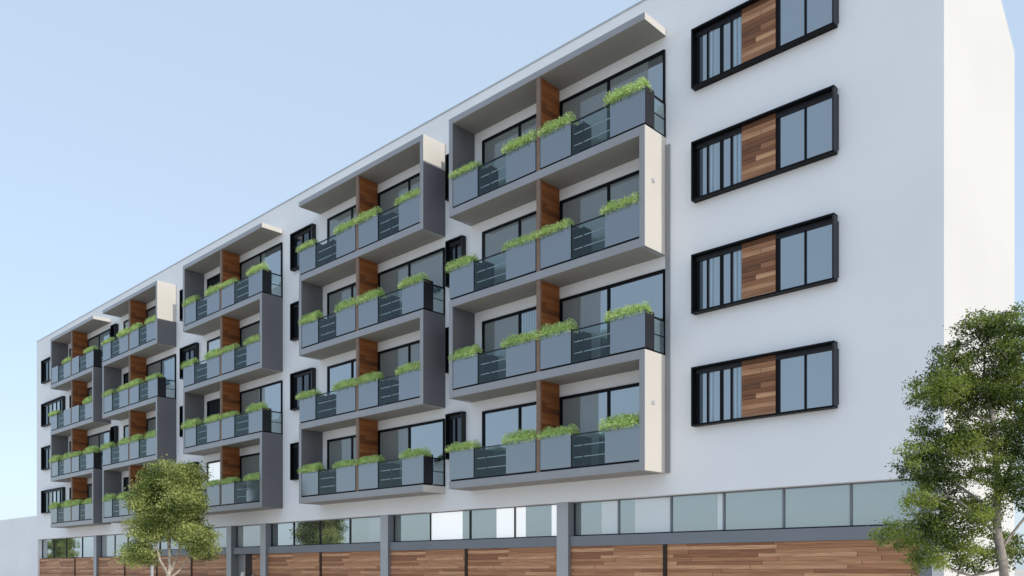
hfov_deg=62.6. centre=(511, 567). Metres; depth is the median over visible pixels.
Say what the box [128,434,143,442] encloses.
planter shrub
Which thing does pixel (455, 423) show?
window
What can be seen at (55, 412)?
planter shrub
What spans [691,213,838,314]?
window
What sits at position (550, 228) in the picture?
planter shrub
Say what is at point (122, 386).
planter shrub
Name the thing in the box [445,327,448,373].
window
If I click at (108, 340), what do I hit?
planter shrub
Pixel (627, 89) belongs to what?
planter shrub
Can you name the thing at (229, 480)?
planter shrub
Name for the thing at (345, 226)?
planter shrub
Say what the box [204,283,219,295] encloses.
planter shrub
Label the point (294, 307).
window
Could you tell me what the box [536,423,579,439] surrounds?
planter shrub
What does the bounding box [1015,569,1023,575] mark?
ground
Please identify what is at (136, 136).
sky
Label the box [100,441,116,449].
planter shrub
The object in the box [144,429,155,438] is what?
planter shrub
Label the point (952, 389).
street tree
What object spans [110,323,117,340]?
window
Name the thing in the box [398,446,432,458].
planter shrub
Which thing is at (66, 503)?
planter shrub
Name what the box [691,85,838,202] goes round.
window
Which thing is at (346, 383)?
planter shrub
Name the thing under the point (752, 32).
window
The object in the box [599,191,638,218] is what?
planter shrub
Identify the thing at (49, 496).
window
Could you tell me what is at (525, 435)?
planter shrub
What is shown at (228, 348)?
planter shrub
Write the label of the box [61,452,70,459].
planter shrub
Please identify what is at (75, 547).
ground floor window
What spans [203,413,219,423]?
planter shrub
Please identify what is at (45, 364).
window
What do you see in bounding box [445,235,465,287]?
window
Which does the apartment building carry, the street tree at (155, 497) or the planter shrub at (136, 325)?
the planter shrub at (136, 325)
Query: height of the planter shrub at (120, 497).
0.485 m
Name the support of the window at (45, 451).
in the apartment building
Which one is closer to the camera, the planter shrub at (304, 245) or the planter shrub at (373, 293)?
the planter shrub at (373, 293)
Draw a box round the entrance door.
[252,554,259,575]
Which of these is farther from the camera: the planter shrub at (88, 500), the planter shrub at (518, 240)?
the planter shrub at (88, 500)
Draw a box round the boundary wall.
[0,516,36,575]
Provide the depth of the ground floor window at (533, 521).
29.76 m
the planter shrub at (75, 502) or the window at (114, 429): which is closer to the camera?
the window at (114, 429)
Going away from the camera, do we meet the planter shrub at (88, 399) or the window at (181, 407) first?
the window at (181, 407)
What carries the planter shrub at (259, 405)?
on the apartment building
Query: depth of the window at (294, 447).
37.36 m
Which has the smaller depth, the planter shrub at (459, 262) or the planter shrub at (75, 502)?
the planter shrub at (459, 262)
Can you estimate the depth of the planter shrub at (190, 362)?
42.33 m
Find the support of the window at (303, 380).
in the apartment building
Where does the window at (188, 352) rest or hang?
in the apartment building
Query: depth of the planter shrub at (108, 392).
49.59 m
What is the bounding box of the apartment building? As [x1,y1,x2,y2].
[36,0,1014,575]
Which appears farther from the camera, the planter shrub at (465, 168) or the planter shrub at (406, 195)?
the planter shrub at (406, 195)
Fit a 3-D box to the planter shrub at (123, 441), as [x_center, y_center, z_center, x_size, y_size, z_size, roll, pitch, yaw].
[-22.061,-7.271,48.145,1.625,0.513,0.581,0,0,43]
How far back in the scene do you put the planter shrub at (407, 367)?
30.34 m
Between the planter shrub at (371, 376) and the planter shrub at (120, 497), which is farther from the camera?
the planter shrub at (120, 497)
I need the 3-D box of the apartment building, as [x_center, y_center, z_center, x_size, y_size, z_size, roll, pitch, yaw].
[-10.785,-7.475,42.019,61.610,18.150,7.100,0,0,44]
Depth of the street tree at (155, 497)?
37.32 m
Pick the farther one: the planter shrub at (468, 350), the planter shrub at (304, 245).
the planter shrub at (304, 245)
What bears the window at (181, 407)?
in the apartment building
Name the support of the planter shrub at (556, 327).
on the apartment building
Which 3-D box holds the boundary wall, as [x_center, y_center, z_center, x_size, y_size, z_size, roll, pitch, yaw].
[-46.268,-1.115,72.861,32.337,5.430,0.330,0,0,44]
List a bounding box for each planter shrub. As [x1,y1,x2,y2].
[48,410,63,416]
[48,454,62,462]
[49,502,61,508]
[61,356,70,363]
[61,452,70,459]
[61,499,70,507]
[69,450,82,456]
[69,499,83,505]
[82,396,91,403]
[82,498,91,503]
[83,345,97,353]
[83,446,100,453]
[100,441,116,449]
[101,337,116,345]
[101,389,116,396]
[102,493,117,501]
[116,327,128,337]
[116,383,127,391]
[116,491,127,498]
[117,437,128,445]
[127,378,144,387]
[128,322,144,332]
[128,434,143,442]
[144,314,155,325]
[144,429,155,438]
[146,372,163,380]
[180,357,199,369]
[181,417,202,428]
[182,294,201,305]
[203,348,219,359]
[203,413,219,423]
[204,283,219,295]
[204,479,219,486]
[218,277,240,289]
[218,343,239,353]
[218,411,240,419]
[219,476,240,484]
[242,472,259,480]
[243,334,259,345]
[245,261,269,275]
[245,401,268,413]
[295,239,320,252]
[296,389,321,399]
[297,462,324,473]
[298,310,323,325]
[331,378,355,390]
[332,459,355,468]
[333,217,355,234]
[334,296,355,312]
[353,205,383,224]
[354,371,384,385]
[354,454,385,465]
[355,287,385,304]
[394,187,419,205]
[395,360,420,373]
[397,271,429,290]
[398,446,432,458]
[444,439,482,452]
[445,252,479,271]
[448,160,483,177]
[448,343,482,360]
[500,329,537,349]
[501,129,536,157]
[501,230,535,252]
[501,428,536,445]
[534,318,578,339]
[535,218,574,237]
[536,111,576,136]
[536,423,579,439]
[597,411,638,432]
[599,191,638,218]
[603,76,651,109]
[603,300,652,323]
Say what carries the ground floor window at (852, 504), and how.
in the apartment building
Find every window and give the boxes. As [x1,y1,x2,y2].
[41,357,49,383]
[41,396,64,426]
[41,445,49,469]
[41,487,64,513]
[42,536,92,558]
[101,533,159,556]
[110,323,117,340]
[110,426,117,446]
[160,527,225,549]
[179,289,182,320]
[179,342,198,378]
[179,406,182,436]
[237,525,259,547]
[271,516,379,545]
[290,223,315,271]
[290,301,298,340]
[290,367,315,410]
[290,442,298,479]
[394,504,556,541]
[445,154,448,201]
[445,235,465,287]
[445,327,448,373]
[445,411,465,459]
[574,479,918,535]
[691,0,838,90]
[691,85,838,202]
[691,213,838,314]
[691,340,838,426]
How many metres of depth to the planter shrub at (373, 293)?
31.91 m
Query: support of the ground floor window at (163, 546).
in the apartment building
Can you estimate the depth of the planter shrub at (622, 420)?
23.82 m
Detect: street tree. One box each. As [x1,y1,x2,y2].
[109,454,225,575]
[866,301,1023,575]
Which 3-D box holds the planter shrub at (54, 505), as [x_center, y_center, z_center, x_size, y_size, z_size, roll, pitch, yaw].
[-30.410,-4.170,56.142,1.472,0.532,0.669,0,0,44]
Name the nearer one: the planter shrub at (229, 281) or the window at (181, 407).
the planter shrub at (229, 281)
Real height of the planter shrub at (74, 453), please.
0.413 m
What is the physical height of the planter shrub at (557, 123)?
0.538 m
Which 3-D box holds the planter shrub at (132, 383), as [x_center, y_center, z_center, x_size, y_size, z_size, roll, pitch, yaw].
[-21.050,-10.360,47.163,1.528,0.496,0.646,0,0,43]
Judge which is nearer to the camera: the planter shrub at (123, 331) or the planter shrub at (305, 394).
the planter shrub at (305, 394)
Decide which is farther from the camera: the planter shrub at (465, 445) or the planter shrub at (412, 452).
the planter shrub at (412, 452)
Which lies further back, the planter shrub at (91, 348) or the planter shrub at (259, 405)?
the planter shrub at (91, 348)
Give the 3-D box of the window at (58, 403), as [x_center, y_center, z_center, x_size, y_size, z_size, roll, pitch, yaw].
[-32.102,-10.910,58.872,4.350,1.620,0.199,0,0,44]
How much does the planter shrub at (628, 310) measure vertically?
0.445 m
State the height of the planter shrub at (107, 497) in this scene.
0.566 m
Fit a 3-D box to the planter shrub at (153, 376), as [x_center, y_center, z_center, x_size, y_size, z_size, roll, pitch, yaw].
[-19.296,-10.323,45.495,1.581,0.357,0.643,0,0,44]
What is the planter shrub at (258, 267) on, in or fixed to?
on the apartment building
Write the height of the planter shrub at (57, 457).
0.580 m
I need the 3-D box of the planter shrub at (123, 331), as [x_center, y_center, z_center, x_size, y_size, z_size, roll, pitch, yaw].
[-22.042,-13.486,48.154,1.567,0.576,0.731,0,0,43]
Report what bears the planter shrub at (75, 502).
on the apartment building
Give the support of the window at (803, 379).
in the apartment building
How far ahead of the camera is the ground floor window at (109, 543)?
52.61 m
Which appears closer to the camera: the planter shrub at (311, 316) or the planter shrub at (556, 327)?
the planter shrub at (556, 327)
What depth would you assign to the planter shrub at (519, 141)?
26.48 m
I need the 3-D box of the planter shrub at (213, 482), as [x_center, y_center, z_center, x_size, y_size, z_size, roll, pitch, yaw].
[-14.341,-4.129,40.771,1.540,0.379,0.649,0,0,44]
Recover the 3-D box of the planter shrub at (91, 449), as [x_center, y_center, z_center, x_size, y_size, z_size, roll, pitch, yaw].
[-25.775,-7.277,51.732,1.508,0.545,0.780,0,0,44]
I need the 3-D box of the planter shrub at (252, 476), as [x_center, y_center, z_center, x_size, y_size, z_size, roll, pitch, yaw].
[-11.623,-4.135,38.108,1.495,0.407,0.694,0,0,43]
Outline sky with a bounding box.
[0,0,1023,568]
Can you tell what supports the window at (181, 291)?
in the apartment building
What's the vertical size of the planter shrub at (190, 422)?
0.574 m
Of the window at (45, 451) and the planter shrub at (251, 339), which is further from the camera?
the window at (45, 451)
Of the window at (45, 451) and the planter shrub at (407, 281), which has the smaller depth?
the planter shrub at (407, 281)
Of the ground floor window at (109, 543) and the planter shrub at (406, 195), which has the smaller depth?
the planter shrub at (406, 195)
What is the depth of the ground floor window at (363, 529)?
36.29 m
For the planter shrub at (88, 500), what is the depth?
51.76 m
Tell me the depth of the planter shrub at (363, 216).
32.02 m
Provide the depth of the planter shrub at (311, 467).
34.68 m
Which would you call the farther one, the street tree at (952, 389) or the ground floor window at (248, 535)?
the ground floor window at (248, 535)
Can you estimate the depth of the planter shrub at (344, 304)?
33.07 m
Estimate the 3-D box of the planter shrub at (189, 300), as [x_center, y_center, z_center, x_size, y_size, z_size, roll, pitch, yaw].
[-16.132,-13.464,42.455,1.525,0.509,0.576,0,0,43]
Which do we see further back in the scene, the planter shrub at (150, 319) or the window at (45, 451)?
the window at (45, 451)
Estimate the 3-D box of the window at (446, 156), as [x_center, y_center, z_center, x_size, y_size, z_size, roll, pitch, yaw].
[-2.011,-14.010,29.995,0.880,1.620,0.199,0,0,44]
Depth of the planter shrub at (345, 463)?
33.12 m
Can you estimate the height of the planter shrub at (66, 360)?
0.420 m
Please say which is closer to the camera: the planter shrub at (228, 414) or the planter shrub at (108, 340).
the planter shrub at (228, 414)
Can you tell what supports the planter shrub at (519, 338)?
on the apartment building
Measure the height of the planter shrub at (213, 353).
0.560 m
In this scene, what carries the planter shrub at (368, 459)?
on the apartment building
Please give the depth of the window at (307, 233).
37.18 m

